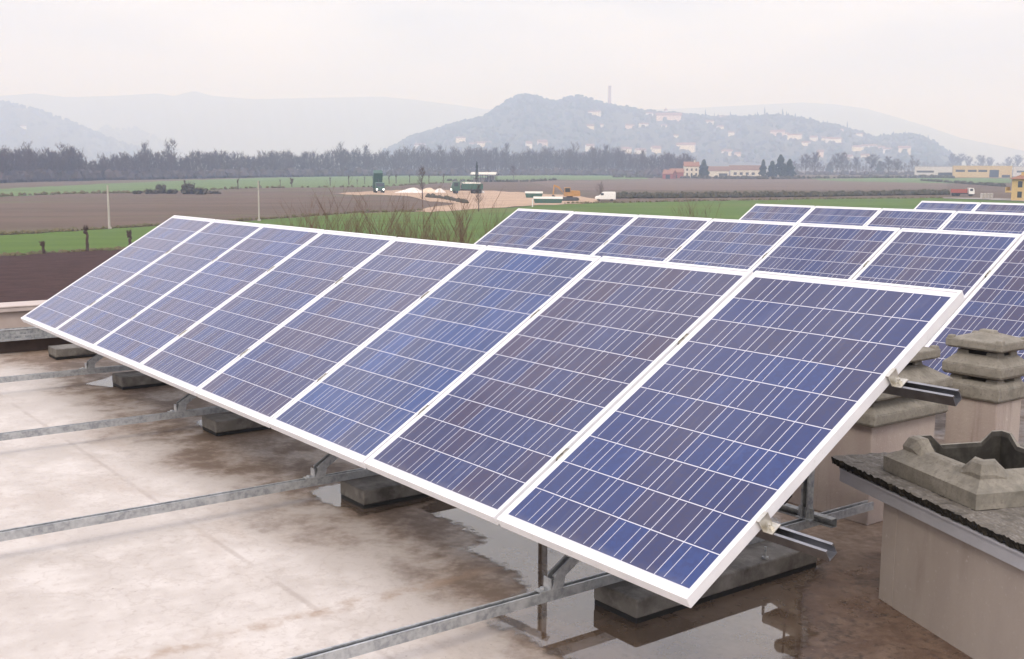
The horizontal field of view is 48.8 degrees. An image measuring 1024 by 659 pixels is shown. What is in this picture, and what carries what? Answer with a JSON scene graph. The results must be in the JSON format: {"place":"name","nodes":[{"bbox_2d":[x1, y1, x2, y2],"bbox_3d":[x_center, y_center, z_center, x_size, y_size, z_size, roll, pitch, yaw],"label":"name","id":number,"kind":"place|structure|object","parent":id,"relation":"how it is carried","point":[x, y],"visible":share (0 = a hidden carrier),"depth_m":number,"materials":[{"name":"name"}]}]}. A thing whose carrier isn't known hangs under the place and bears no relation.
{"place":"outdoors","nodes":[
{"label":"outdoors","id":0,"kind":"place"},
{"bbox_2d":[0,249,122,302],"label":"ploughed field","id":1,"kind":"structure","parent":0,"point":[35,277],"depth_m":77.26,"materials":[{"name":"soil"}]},
{"bbox_2d":[0,246,125,255],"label":"rough verge","id":2,"kind":"structure","parent":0,"point":[12,253],"depth_m":94.08,"materials":[{"name":"green plant"}]},
{"bbox_2d":[0,104,179,167],"bbox_3d":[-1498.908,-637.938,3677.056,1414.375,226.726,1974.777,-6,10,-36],"label":"hill","id":3,"kind":"structure","parent":0,"point":[49,130],"depth_m":3348.54,"materials":[{"name":"plant"}]},
{"bbox_2d":[100,128,197,166],"bbox_3d":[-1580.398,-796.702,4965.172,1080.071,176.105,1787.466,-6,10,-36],"label":"wooded knoll","id":4,"kind":"structure","parent":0,"point":[126,136],"depth_m":4736.53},
{"bbox_2d":[0,208,422,234],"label":"rough verge","id":5,"kind":"structure","parent":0,"point":[7,232],"depth_m":134.20,"materials":[{"name":"green plant"}]},
{"bbox_2d":[0,175,646,196],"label":"green field","id":6,"kind":"structure","parent":0,"point":[335,181],"depth_m":479.82,"materials":[{"name":"green plant"}]},
{"bbox_2d":[447,178,556,181],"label":"field scrub","id":7,"kind":"object","parent":6,"relation":"on","point":[516,180],"visible":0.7,"depth_m":522.71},
{"bbox_2d":[339,189,598,211],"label":"sandy ground","id":8,"kind":"structure","parent":0,"point":[506,199],"depth_m":248.99,"materials":[{"name":"sand"}]},
{"bbox_2d":[425,193,467,202],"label":"field scrub","id":9,"kind":"object","parent":8,"relation":"on","point":[432,195],"visible":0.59,"depth_m":240.22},
{"bbox_2d":[533,196,562,202],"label":"skip container","id":10,"kind":"object","parent":8,"relation":"on","point":[542,199],"visible":0.98,"depth_m":219.32,"materials":[{"name":"metal"}]},
{"bbox_2d":[552,185,579,200],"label":"excavator","id":11,"kind":"object","parent":8,"relation":"on","point":[569,193],"visible":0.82,"depth_m":233.32,"materials":[{"name":"orange"}]},
{"bbox_2d":[595,192,615,200],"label":"white van","id":12,"kind":"object","parent":8,"relation":"on","point":[611,196],"visible":1,"depth_m":236.03,"materials":[{"name":"white paint"}]},
{"bbox_2d":[0,167,1015,234],"bbox_3d":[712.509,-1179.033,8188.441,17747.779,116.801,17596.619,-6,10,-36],"label":"ground","id":13,"kind":"structure","parent":0,"point":[41,212],"depth_m":235.04,"materials":[{"name":"soil"}]},
{"bbox_2d":[19,141,40,174],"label":"bare tree","id":14,"kind":"object","parent":13,"relation":"on","point":[32,159],"visible":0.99,"depth_m":490.74,"materials":[{"name":"grey plant"}]},
{"bbox_2d":[51,143,70,180],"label":"bare tree","id":15,"kind":"object","parent":13,"relation":"on","point":[62,165],"visible":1,"depth_m":513.18,"materials":[{"name":"grey plant"}]},
{"bbox_2d":[139,140,150,172],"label":"bare tree","id":16,"kind":"object","parent":13,"relation":"on","point":[144,153],"visible":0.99,"depth_m":573.24,"materials":[{"name":"grey plant"}]},
{"bbox_2d":[163,138,178,178],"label":"bare tree","id":17,"kind":"object","parent":13,"relation":"on","point":[171,155],"visible":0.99,"depth_m":594.96,"materials":[{"name":"grey plant"}]},
{"bbox_2d":[180,181,194,193],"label":"bush","id":18,"kind":"object","parent":13,"relation":"on","point":[188,188],"visible":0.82,"depth_m":286.75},
{"bbox_2d":[271,192,335,229],"bbox_3d":[-6.320,-0.708,33.891,2.526,7.038,1.935,-8,11,-45],"label":"bare shrub","id":19,"kind":"object","parent":13,"relation":"on","point":[311,226],"visible":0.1,"depth_m":33.87,"materials":[{"name":"brown plant"}]},
{"bbox_2d":[292,179,371,232],"bbox_3d":[-5.775,-1.300,36.716,2.678,7.398,2.566,-1,8,-9],"label":"bare shrub","id":20,"kind":"object","parent":13,"relation":"on","point":[335,223],"visible":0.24,"depth_m":36.03,"materials":[{"name":"brown plant"}]},
{"bbox_2d":[0,142,699,182],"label":"distant wood","id":21,"kind":"object","parent":13,"relation":"on","point":[47,169],"visible":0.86,"depth_m":751.18,"materials":[{"name":"grey plant"}]},
{"bbox_2d":[343,193,411,237],"bbox_3d":[-3.890,-0.271,31.066,1.892,6.989,2.107,-4,9,-29],"label":"bare shrub","id":22,"kind":"object","parent":13,"relation":"on","point":[369,215],"visible":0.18,"depth_m":30.87,"materials":[{"name":"brown plant"}]},
{"bbox_2d":[372,170,384,192],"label":"dump truck","id":23,"kind":"object","parent":13,"relation":"on","point":[378,184],"visible":0.98,"depth_m":304.50,"materials":[{"name":"green"}]},
{"bbox_2d":[349,189,418,237],"bbox_3d":[-3.672,-0.616,33.073,2.063,7.096,1.626,-1,8,-6],"label":"bare shrub","id":24,"kind":"object","parent":13,"relation":"on","point":[390,221],"visible":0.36,"depth_m":32.59,"materials":[{"name":"brown plant"}]},
{"bbox_2d":[367,175,456,241],"bbox_3d":[-3.034,-1.101,35.054,2.896,7.487,2.548,0,8,-5],"label":"bare shrub","id":25,"kind":"object","parent":13,"relation":"on","point":[425,237],"visible":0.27,"depth_m":34.66,"materials":[{"name":"brown plant"}]},
{"bbox_2d":[403,178,483,243],"bbox_3d":[-1.757,-0.529,31.149,2.258,7.482,2.146,5,9,28],"label":"bare shrub","id":26,"kind":"object","parent":13,"relation":"on","point":[445,226],"visible":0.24,"depth_m":30.93,"materials":[{"name":"brown plant"}]},
{"bbox_2d":[426,188,506,243],"bbox_3d":[-1.497,-1.348,38.158,2.936,7.087,3.212,0,8,-2],"label":"bare shrub","id":27,"kind":"object","parent":13,"relation":"on","point":[463,239],"visible":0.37,"depth_m":37.75,"materials":[{"name":"brown plant"}]},
{"bbox_2d":[450,181,482,193],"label":"dump truck","id":28,"kind":"object","parent":13,"relation":"on","point":[468,186],"visible":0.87,"depth_m":293.38,"materials":[{"name":"green"}]},
{"bbox_2d":[470,172,497,181],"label":"open shed","id":29,"kind":"structure","parent":13,"relation":"on","point":[488,178],"depth_m":510.43,"materials":[{"name":"grey"}]},
{"bbox_2d":[0,349,1023,658],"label":"flat roof","id":30,"kind":"structure","parent":13,"relation":"on","point":[288,573],"depth_m":5.15,"materials":[{"name":"concrete"}]},
{"bbox_2d":[0,300,46,328],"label":"parapet","id":31,"kind":"structure","parent":30,"relation":"on","point":[12,314],"depth_m":11.29,"materials":[{"name":"concrete"}]},
{"bbox_2d":[0,326,72,353],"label":"cable tray","id":32,"kind":"object","parent":30,"relation":"on","point":[23,339],"visible":0.16,"depth_m":10.91,"materials":[{"name":"metal"}]},
{"bbox_2d":[49,354,95,359],"bbox_3d":[-3.861,0.213,10.894,1.107,0.020,0.252,-6,10,-36],"label":"rubber mat","id":33,"kind":"object","parent":30,"relation":"on","point":[79,356],"visible":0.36,"depth_m":10.57,"materials":[{"name":"black"}]},
{"bbox_2d":[48,344,96,357],"bbox_3d":[-3.861,0.164,10.887,1.115,0.080,0.260,-6,10,-36],"label":"concrete block","id":34,"kind":"object","parent":33,"relation":"on","point":[64,350],"depth_m":10.56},
{"bbox_2d":[87,376,147,387],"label":"puddle","id":35,"kind":"object","parent":30,"relation":"on","point":[107,382],"visible":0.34,"depth_m":9.33,"materials":[{"name":"liquid"}]},
{"bbox_2d":[113,383,168,389],"bbox_3d":[-2.762,0.417,9.492,1.102,0.020,0.247,-6,10,-36],"label":"rubber mat","id":36,"kind":"object","parent":30,"relation":"on","point":[139,386],"visible":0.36,"depth_m":9.17,"materials":[{"name":"black"}]},
{"bbox_2d":[112,371,163,386],"bbox_3d":[-2.762,0.368,9.485,1.110,0.079,0.255,-6,10,-36],"label":"concrete block","id":37,"kind":"object","parent":36,"relation":"on","point":[129,378],"depth_m":9.15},
{"bbox_2d":[0,365,133,382],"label":"floor rail","id":38,"kind":"object","parent":37,"relation":"on","point":[14,378],"depth_m":9.07,"materials":[{"name":"metal"}]},
{"bbox_2d":[79,354,103,369],"bbox_3d":[-2.842,-0.253,9.590,1.664,1.036,0.090,-6,10,-36],"label":"support frame","id":39,"kind":"object","parent":38,"relation":"on","point":[90,363],"visible":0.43,"depth_m":9.21,"materials":[{"name":"metal"}]},
{"bbox_2d":[203,426,270,435],"bbox_3d":[-1.599,0.644,7.934,1.102,0.020,0.242,-6,10,-36],"label":"rubber mat","id":40,"kind":"object","parent":30,"relation":"on","point":[235,431],"visible":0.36,"depth_m":7.62,"materials":[{"name":"black"}]},
{"bbox_2d":[202,412,263,432],"bbox_3d":[-1.599,0.594,7.927,1.110,0.079,0.250,-6,10,-36],"label":"concrete block","id":41,"kind":"object","parent":40,"relation":"on","point":[223,422],"depth_m":7.60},
{"bbox_2d":[0,406,229,440],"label":"floor rail","id":42,"kind":"object","parent":41,"relation":"on","point":[95,424],"depth_m":7.32,"materials":[{"name":"metal"}]},
{"bbox_2d":[167,393,196,412],"bbox_3d":[-1.636,-0.021,7.992,1.664,1.036,0.090,-6,10,-36],"label":"support frame","id":43,"kind":"object","parent":42,"relation":"on","point":[180,405],"visible":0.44,"depth_m":7.61,"materials":[{"name":"metal"}]},
{"bbox_2d":[312,484,434,514],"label":"puddle","id":44,"kind":"object","parent":30,"relation":"on","point":[331,495],"visible":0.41,"depth_m":6.06,"materials":[{"name":"liquid"}]},
{"bbox_2d":[341,494,428,508],"bbox_3d":[-0.414,0.875,6.339,1.092,0.020,0.252,-6,10,-36],"label":"rubber mat","id":45,"kind":"object","parent":30,"relation":"on","point":[367,506],"visible":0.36,"depth_m":6.02,"materials":[{"name":"black"}]},
{"bbox_2d":[340,474,423,504],"bbox_3d":[-0.414,0.826,6.332,1.100,0.079,0.260,-6,10,-36],"label":"concrete block","id":46,"kind":"object","parent":45,"relation":"on","point":[371,489],"depth_m":6.02,"materials":[{"name":"concrete"}]},
{"bbox_2d":[0,468,378,541],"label":"floor rail","id":47,"kind":"object","parent":46,"relation":"on","point":[97,519],"visible":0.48,"depth_m":5.54,"materials":[{"name":"metal"}]},
{"bbox_2d":[303,453,338,479],"bbox_3d":[-0.427,0.212,6.391,1.664,1.036,0.090,-6,10,-36],"label":"support frame","id":48,"kind":"object","parent":47,"relation":"on","point":[319,469],"visible":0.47,"depth_m":6.01,"materials":[{"name":"metal"}]},
{"bbox_2d":[89,301,836,561],"bbox_3d":[-1.552,0.176,6.763,0.090,0.100,8.405,-6,10,-36],"label":"purlin","id":49,"kind":"object","parent":48,"relation":"on","point":[774,532],"visible":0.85,"depth_m":3.56,"materials":[{"name":"metal"}]},
{"bbox_2d":[21,215,215,334],"bbox_3d":[-3.421,-0.511,9.815,1.650,0.042,0.990,-41,29,-26],"label":"solar panel","id":50,"kind":"object","parent":49,"relation":"attached to","point":[70,301],"visible":0.88,"depth_m":9.78,"materials":[{"name":"blue glass"}]},
{"bbox_2d":[52,219,264,351],"bbox_3d":[-2.816,-0.394,9.015,1.650,0.042,0.990,-41,29,-26],"label":"solar panel","id":51,"kind":"object","parent":49,"relation":"attached to","point":[87,328],"visible":0.88,"depth_m":8.98,"materials":[{"name":"blue glass"}]},
{"bbox_2d":[90,224,324,370],"bbox_3d":[-2.212,-0.280,8.213,1.650,0.042,0.990,-41,29,-26],"label":"solar panel","id":52,"kind":"object","parent":49,"relation":"attached to","point":[137,340],"visible":0.89,"depth_m":8.17,"materials":[{"name":"blue glass"}]},
{"bbox_2d":[137,230,396,395],"bbox_3d":[-1.607,-0.162,7.413,1.650,0.042,0.990,-41,29,-26],"label":"solar panel","id":53,"kind":"object","parent":49,"relation":"attached to","point":[195,357],"visible":0.89,"depth_m":7.36,"materials":[{"name":"blue glass"}]},
{"bbox_2d":[194,237,486,427],"bbox_3d":[-1.003,-0.045,6.612,1.650,0.042,0.990,-41,29,-26],"label":"solar panel","id":54,"kind":"object","parent":49,"relation":"attached to","point":[265,380],"visible":0.88,"depth_m":6.56,"materials":[{"name":"blue glass"}]},
{"bbox_2d":[267,245,600,468],"bbox_3d":[-0.399,0.069,5.811,1.650,0.042,0.990,-41,29,-26],"label":"solar panel","id":55,"kind":"object","parent":49,"relation":"attached to","point":[366,401],"visible":0.91,"depth_m":5.75,"materials":[{"name":"blue glass"}]},
{"bbox_2d":[364,256,752,524],"bbox_3d":[0.206,0.183,5.010,1.650,0.042,0.990,-41,29,-26],"label":"solar panel","id":56,"kind":"object","parent":49,"relation":"attached to","point":[495,433],"visible":0.93,"depth_m":4.94,"materials":[{"name":"blue glass"}]},
{"bbox_2d":[497,271,964,607],"bbox_3d":[0.810,0.300,4.209,1.650,0.042,0.990,-41,29,-26],"label":"solar panel","id":57,"kind":"object","parent":49,"relation":"attached to","point":[684,464],"visible":1,"depth_m":4.11,"materials":[{"name":"blue glass"}]},
{"bbox_2d":[166,249,961,405],"bbox_3d":[-1.032,-0.274,7.096,0.090,0.100,8.395,-6,10,-36],"label":"purlin","id":58,"kind":"object","parent":48,"relation":"on","point":[898,386],"visible":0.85,"depth_m":3.89,"materials":[{"name":"metal"}]},
{"bbox_2d":[777,503,836,527],"bbox_3d":[-0.423,0.534,7.822,0.041,0.041,6.440,-6,10,-36],"label":"cross brace","id":59,"kind":"object","parent":48,"relation":"attached to","point":[823,519],"visible":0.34,"depth_m":5.34,"materials":[{"name":"metal"}]},
{"bbox_2d":[422,499,822,658],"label":"puddle","id":60,"kind":"object","parent":30,"relation":"on","point":[764,621],"visible":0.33,"depth_m":4.47,"materials":[{"name":"liquid"}]},
{"bbox_2d":[594,563,815,623],"bbox_3d":[0.856,1.091,4.863,1.102,0.020,0.252,-6,10,-36],"label":"rubber mat","id":61,"kind":"object","parent":30,"relation":"on","point":[699,601],"visible":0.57,"depth_m":4.67,"materials":[{"name":"black"}]},
{"bbox_2d":[594,540,816,617],"bbox_3d":[0.857,1.014,4.852,1.110,0.134,0.260,-6,10,-36],"label":"concrete block","id":62,"kind":"object","parent":61,"relation":"on","point":[754,562],"depth_m":4.76,"materials":[{"name":"concrete"}]},
{"bbox_2d":[287,500,873,658],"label":"floor rail","id":63,"kind":"object","parent":62,"relation":"on","point":[379,641],"visible":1,"depth_m":4.22,"materials":[{"name":"metal"}]},
{"bbox_2d":[534,469,814,593],"bbox_3d":[0.770,0.443,4.805,1.664,1.036,0.090,-6,10,-36],"label":"support frame","id":64,"kind":"object","parent":63,"relation":"on","point":[557,573],"visible":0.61,"depth_m":4.46,"materials":[{"name":"metal"}]},
{"bbox_2d":[788,345,952,524],"bbox_3d":[1.852,0.490,6.018,0.660,0.908,0.662,-6,10,-36],"label":"chimney stack","id":65,"kind":"object","parent":30,"relation":"on","point":[887,423],"visible":0.23,"depth_m":5.78,"materials":[{"name":"concrete"}]},
{"bbox_2d":[831,443,1023,658],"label":"chimney stack","id":66,"kind":"structure","parent":30,"relation":"on","point":[952,572],"depth_m":4.26,"materials":[{"name":"beige"}]},
{"bbox_2d":[883,430,1023,510],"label":"flue cowl","id":67,"kind":"object","parent":66,"relation":"on","point":[986,472],"visible":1,"depth_m":4.48,"materials":[{"name":"concrete"}]},
{"bbox_2d":[914,201,979,210],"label":"solar panel","id":68,"kind":"object","parent":30,"relation":"on","point":[946,205],"visible":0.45,"depth_m":17.36,"materials":[{"name":"blue glass"}]},
{"bbox_2d":[942,328,1023,443],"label":"chimney stack","id":69,"kind":"object","parent":30,"relation":"on","point":[984,367],"visible":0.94,"depth_m":6.08,"materials":[{"name":"concrete"}]},
{"bbox_2d":[974,202,1023,212],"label":"solar panel","id":70,"kind":"object","parent":30,"relation":"on","point":[1000,207],"visible":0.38,"depth_m":16.66,"materials":[{"name":"blue glass"}]},
{"bbox_2d":[566,142,579,169],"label":"bare tree","id":71,"kind":"object","parent":13,"relation":"on","point":[571,154],"visible":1,"depth_m":861.41,"materials":[{"name":"grey plant"}]},
{"bbox_2d":[682,160,699,177],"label":"farmhouse","id":72,"kind":"object","parent":13,"relation":"on","point":[691,169],"visible":0.91,"depth_m":696.35,"materials":[{"name":"paint"}]},
{"bbox_2d":[699,159,709,176],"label":"conifer","id":73,"kind":"object","parent":13,"relation":"on","point":[703,170],"visible":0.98,"depth_m":695.46,"materials":[{"name":"green plant"}]},
{"bbox_2d":[708,166,729,176],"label":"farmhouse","id":74,"kind":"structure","parent":13,"relation":"on","point":[718,170],"depth_m":783.17,"materials":[{"name":"paint"}]},
{"bbox_2d":[729,165,760,175],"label":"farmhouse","id":75,"kind":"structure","parent":13,"relation":"on","point":[745,170],"depth_m":810.40,"materials":[{"name":"paint"}]},
{"bbox_2d":[775,154,787,176],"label":"conifer","id":76,"kind":"object","parent":13,"relation":"on","point":[781,166],"visible":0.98,"depth_m":664.25,"materials":[{"name":"green plant"}]},
{"bbox_2d":[616,188,949,198],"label":"field hedge","id":77,"kind":"object","parent":13,"relation":"on","point":[706,194],"visible":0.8,"depth_m":267.51,"materials":[{"name":"plant"}]},
{"bbox_2d":[612,174,954,178],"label":"field scrub","id":78,"kind":"object","parent":13,"relation":"on","point":[707,176],"visible":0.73,"depth_m":687.30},
{"bbox_2d":[784,159,796,176],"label":"conifer","id":79,"kind":"object","parent":13,"relation":"on","point":[790,169],"visible":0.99,"depth_m":665.28,"materials":[{"name":"green plant"}]},
{"bbox_2d":[785,158,1023,174],"bbox_3d":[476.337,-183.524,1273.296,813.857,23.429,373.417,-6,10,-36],"label":"distant wood","id":80,"kind":"object","parent":13,"relation":"on","point":[862,172],"visible":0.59,"depth_m":972.44,"materials":[{"name":"grey plant"}]},
{"bbox_2d":[914,166,952,175],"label":"industrial building","id":81,"kind":"structure","parent":13,"relation":"on","point":[935,170],"depth_m":803.37,"materials":[{"name":"grey"}]},
{"bbox_2d":[951,188,974,195],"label":"flatbed truck","id":82,"kind":"object","parent":13,"relation":"on","point":[968,191],"visible":0.99,"depth_m":277.90,"materials":[{"name":"red"}]},
{"bbox_2d":[952,166,1012,177],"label":"industrial building","id":83,"kind":"structure","parent":13,"relation":"on","point":[986,171],"depth_m":738.37,"materials":[{"name":"yellow paint"}]},
{"bbox_2d":[1005,172,1023,199],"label":"yellow house","id":84,"kind":"structure","parent":13,"relation":"on","point":[1017,192],"depth_m":240.11,"materials":[{"name":"paint"}]},
{"bbox_2d":[0,91,1023,167],"bbox_3d":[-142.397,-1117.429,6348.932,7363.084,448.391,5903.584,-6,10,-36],"label":"hills","id":85,"kind":"structure","parent":0,"point":[194,121],"depth_m":6042.68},
{"bbox_2d":[0,93,959,167],"bbox_3d":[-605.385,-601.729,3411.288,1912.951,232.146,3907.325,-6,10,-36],"label":"hillside wood","id":86,"kind":"object","parent":85,"relation":"on","point":[426,136],"visible":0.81,"depth_m":2621.61,"materials":[{"name":"plant"}]},
{"bbox_2d":[0,198,1023,255],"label":"green field","id":87,"kind":"structure","parent":0,"point":[116,237],"depth_m":159.28,"materials":[{"name":"plant"}]},
{"bbox_2d":[671,188,722,217],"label":"bare shrub","id":88,"kind":"object","parent":87,"relation":"on","point":[689,210],"visible":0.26,"depth_m":59.10,"materials":[{"name":"brown plant"}]},
{"bbox_2d":[564,196,943,203],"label":"rough verge","id":89,"kind":"structure","parent":87,"relation":"on","point":[850,197],"depth_m":241.22,"materials":[{"name":"green plant"}]},
{"bbox_2d":[0,0,1023,150],"label":"sky","id":90,"kind":"structure","parent":0,"point":[953,67],"materials":[{"name":"white"}]},
{"bbox_2d":[370,97,960,169],"bbox_3d":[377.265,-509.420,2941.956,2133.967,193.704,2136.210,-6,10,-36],"label":"town hill","id":91,"kind":"structure","parent":0,"point":[623,119],"depth_m":2478.80,"materials":[{"name":"plant"}]},
{"bbox_2d":[655,113,681,120],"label":"hill house","id":92,"kind":"structure","parent":91,"relation":"on","point":[670,116],"depth_m":2728.98,"materials":[{"name":"beige paint"}]},
{"bbox_2d":[676,142,695,152],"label":"hill house","id":93,"kind":"structure","parent":91,"relation":"on","point":[690,147],"depth_m":2340.17,"materials":[{"name":"beige paint"}]},
{"bbox_2d":[533,179,946,190],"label":"stubble field","id":94,"kind":"structure","parent":0,"point":[793,185],"depth_m":424.41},
{"bbox_2d":[920,179,1005,186],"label":"field scrub","id":95,"kind":"object","parent":94,"relation":"on","point":[990,183],"visible":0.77,"depth_m":464.34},
{"bbox_2d":[541,235,991,277],"bbox_3d":[1.863,-0.657,9.941,0.090,0.100,7.260,-6,10,-36],"label":"purlin","id":96,"kind":"object","parent":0,"point":[986,274],"visible":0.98,"depth_m":8.76,"materials":[{"name":"metal"}]},
{"bbox_2d":[474,208,573,248],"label":"solar panel","id":97,"kind":"object","parent":96,"relation":"attached to","point":[524,228],"visible":0.47,"depth_m":12.38,"materials":[{"name":"blue glass"}]},
{"bbox_2d":[530,212,637,254],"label":"solar panel","id":98,"kind":"object","parent":96,"relation":"attached to","point":[587,233],"visible":0.45,"depth_m":11.58,"materials":[{"name":"blue glass"}]},
{"bbox_2d":[593,215,712,261],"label":"solar panel","id":99,"kind":"object","parent":96,"relation":"attached to","point":[654,238],"visible":0.48,"depth_m":10.78,"materials":[{"name":"blue glass"}]},
{"bbox_2d":[666,219,798,269],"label":"solar panel","id":100,"kind":"object","parent":96,"relation":"attached to","point":[738,244],"visible":0.44,"depth_m":9.98,"materials":[{"name":"blue glass"}]},
{"bbox_2d":[751,223,900,279],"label":"solar panel","id":101,"kind":"object","parent":96,"relation":"attached to","point":[833,251],"visible":0.52,"depth_m":9.17,"materials":[{"name":"blue glass"}]},
{"bbox_2d":[852,228,1021,346],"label":"solar panel","id":102,"kind":"object","parent":96,"relation":"attached to","point":[965,262],"visible":0.47,"depth_m":8.36,"materials":[{"name":"blue glass"}]},
{"bbox_2d":[922,235,1023,381],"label":"solar panel","id":103,"kind":"object","parent":96,"relation":"attached to","point":[994,300],"visible":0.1,"depth_m":7.61,"materials":[{"name":"blue glass"}]},
{"bbox_2d":[816,178,1010,182],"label":"grass strip","id":104,"kind":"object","parent":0,"point":[974,180],"depth_m":610.35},
{"bbox_3d":[4.566,-1.096,13.179,0.090,0.100,5.260,-6,10,-36],"label":"purlin","id":105,"kind":"object","parent":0,"visible":0},
{"bbox_2d":[739,204,814,222],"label":"solar panel","id":106,"kind":"object","parent":105,"relation":"attached to","point":[779,213],"visible":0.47,"depth_m":14.95,"materials":[{"name":"blue glass"}]},
{"bbox_2d":[799,206,881,225],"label":"solar panel","id":107,"kind":"object","parent":105,"relation":"attached to","point":[852,216],"visible":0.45,"depth_m":14.14,"materials":[{"name":"blue glass"}]},
{"bbox_2d":[866,208,956,229],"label":"solar panel","id":108,"kind":"object","parent":105,"relation":"attached to","point":[914,219],"visible":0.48,"depth_m":13.34,"materials":[{"name":"blue glass"}]},
{"bbox_2d":[940,211,1023,235],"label":"solar panel","id":109,"kind":"object","parent":105,"relation":"attached to","point":[993,222],"visible":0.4,"depth_m":12.59,"materials":[{"name":"blue glass"}]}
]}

